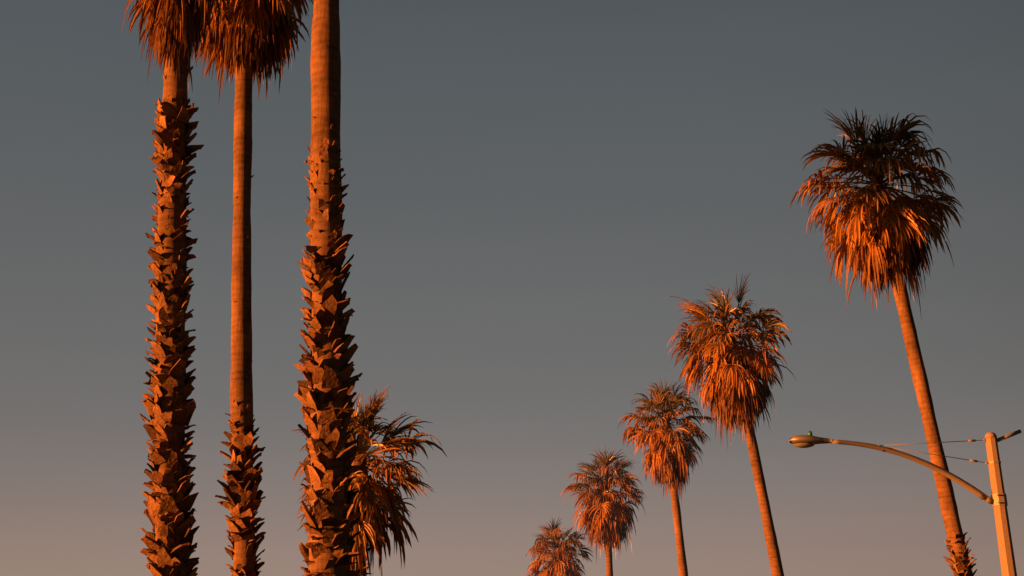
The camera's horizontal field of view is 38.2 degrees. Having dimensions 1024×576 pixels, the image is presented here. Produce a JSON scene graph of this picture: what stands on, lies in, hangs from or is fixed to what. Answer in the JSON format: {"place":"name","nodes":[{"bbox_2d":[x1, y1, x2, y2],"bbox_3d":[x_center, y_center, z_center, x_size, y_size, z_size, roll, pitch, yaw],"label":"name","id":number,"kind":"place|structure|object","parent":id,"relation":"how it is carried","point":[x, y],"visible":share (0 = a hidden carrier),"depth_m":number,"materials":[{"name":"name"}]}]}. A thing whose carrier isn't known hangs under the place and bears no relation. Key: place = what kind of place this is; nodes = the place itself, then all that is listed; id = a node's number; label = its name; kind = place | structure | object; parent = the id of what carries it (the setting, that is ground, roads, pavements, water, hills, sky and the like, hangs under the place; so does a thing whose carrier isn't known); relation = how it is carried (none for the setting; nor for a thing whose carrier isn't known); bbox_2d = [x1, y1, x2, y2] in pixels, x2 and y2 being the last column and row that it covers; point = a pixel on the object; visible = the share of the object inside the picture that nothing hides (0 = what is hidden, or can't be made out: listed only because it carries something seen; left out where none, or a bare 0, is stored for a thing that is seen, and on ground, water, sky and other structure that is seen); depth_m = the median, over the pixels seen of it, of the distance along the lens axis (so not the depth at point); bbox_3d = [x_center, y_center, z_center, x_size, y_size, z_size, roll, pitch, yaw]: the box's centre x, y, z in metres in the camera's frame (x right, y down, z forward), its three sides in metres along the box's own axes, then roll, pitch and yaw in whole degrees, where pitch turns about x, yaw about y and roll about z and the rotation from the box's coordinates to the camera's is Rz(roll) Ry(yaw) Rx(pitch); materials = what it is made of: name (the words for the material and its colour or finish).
{"place":"outdoors","nodes":[
{"label":"outdoors","id":0,"kind":"place"},
{"bbox_2d":[0,0,1023,575],"label":"sky","id":1,"kind":"structure","parent":0,"point":[531,182],"materials":[{"name":"grey"}]},
{"label":"ground","id":2,"kind":"structure","parent":0,"visible":0},
{"bbox_2d":[121,0,233,575],"bbox_3d":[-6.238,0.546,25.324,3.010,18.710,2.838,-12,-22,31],"label":"palm","id":3,"kind":"object","parent":2,"relation":"on","point":[174,28],"visible":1,"depth_m":25.13,"materials":[{"name":"brown plant"}]},
{"bbox_2d":[192,0,313,575],"bbox_3d":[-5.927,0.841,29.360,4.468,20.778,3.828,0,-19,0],"label":"palm","id":4,"kind":"object","parent":2,"relation":"on","point":[247,41],"visible":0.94,"depth_m":30.02,"materials":[{"name":"brown plant"}]},
{"bbox_2d":[294,0,362,575],"bbox_3d":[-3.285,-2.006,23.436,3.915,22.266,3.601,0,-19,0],"label":"palm","id":5,"kind":"object","parent":2,"relation":"on","point":[322,394],"visible":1,"depth_m":22.16,"materials":[{"name":"brown plant"}]},
{"bbox_2d":[292,384,447,575],"bbox_3d":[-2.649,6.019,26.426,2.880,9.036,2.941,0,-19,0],"label":"palm","id":6,"kind":"object","parent":2,"relation":"on","point":[371,509],"visible":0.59,"depth_m":26.95,"materials":[{"name":"brown plant"}]},
{"bbox_2d":[526,517,592,575],"bbox_3d":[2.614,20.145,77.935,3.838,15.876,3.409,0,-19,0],"label":"palm","id":7,"kind":"object","parent":2,"relation":"on","point":[562,562],"visible":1,"depth_m":79.19,"materials":[{"name":"brown plant"}]},
{"bbox_2d":[560,446,645,575],"bbox_3d":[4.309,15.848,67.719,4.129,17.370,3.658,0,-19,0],"label":"palm","id":8,"kind":"object","parent":2,"relation":"on","point":[606,517],"visible":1,"depth_m":68.96,"materials":[{"name":"brown plant"}]},
{"bbox_2d":[618,378,714,575],"bbox_3d":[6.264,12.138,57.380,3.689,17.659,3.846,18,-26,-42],"label":"palm","id":9,"kind":"object","parent":2,"relation":"on","point":[670,456],"visible":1,"depth_m":58.51,"materials":[{"name":"brown plant"}]},
{"bbox_2d":[664,273,794,575],"bbox_3d":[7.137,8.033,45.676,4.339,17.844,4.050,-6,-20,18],"label":"palm","id":10,"kind":"object","parent":2,"relation":"on","point":[738,393],"visible":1,"depth_m":47.12,"materials":[{"name":"brown plant"}]},
{"bbox_2d":[789,107,976,575],"bbox_3d":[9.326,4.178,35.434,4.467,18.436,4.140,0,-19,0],"label":"palm","id":11,"kind":"object","parent":2,"relation":"on","point":[886,240],"visible":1,"depth_m":36.79,"materials":[{"name":"brown plant"}]},
{"bbox_2d":[789,429,1021,575],"bbox_3d":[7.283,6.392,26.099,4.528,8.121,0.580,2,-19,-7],"label":"street light","id":12,"kind":"object","parent":2,"relation":"on","point":[997,499],"visible":1,"depth_m":27.11,"materials":[{"name":"metal"}]}
]}

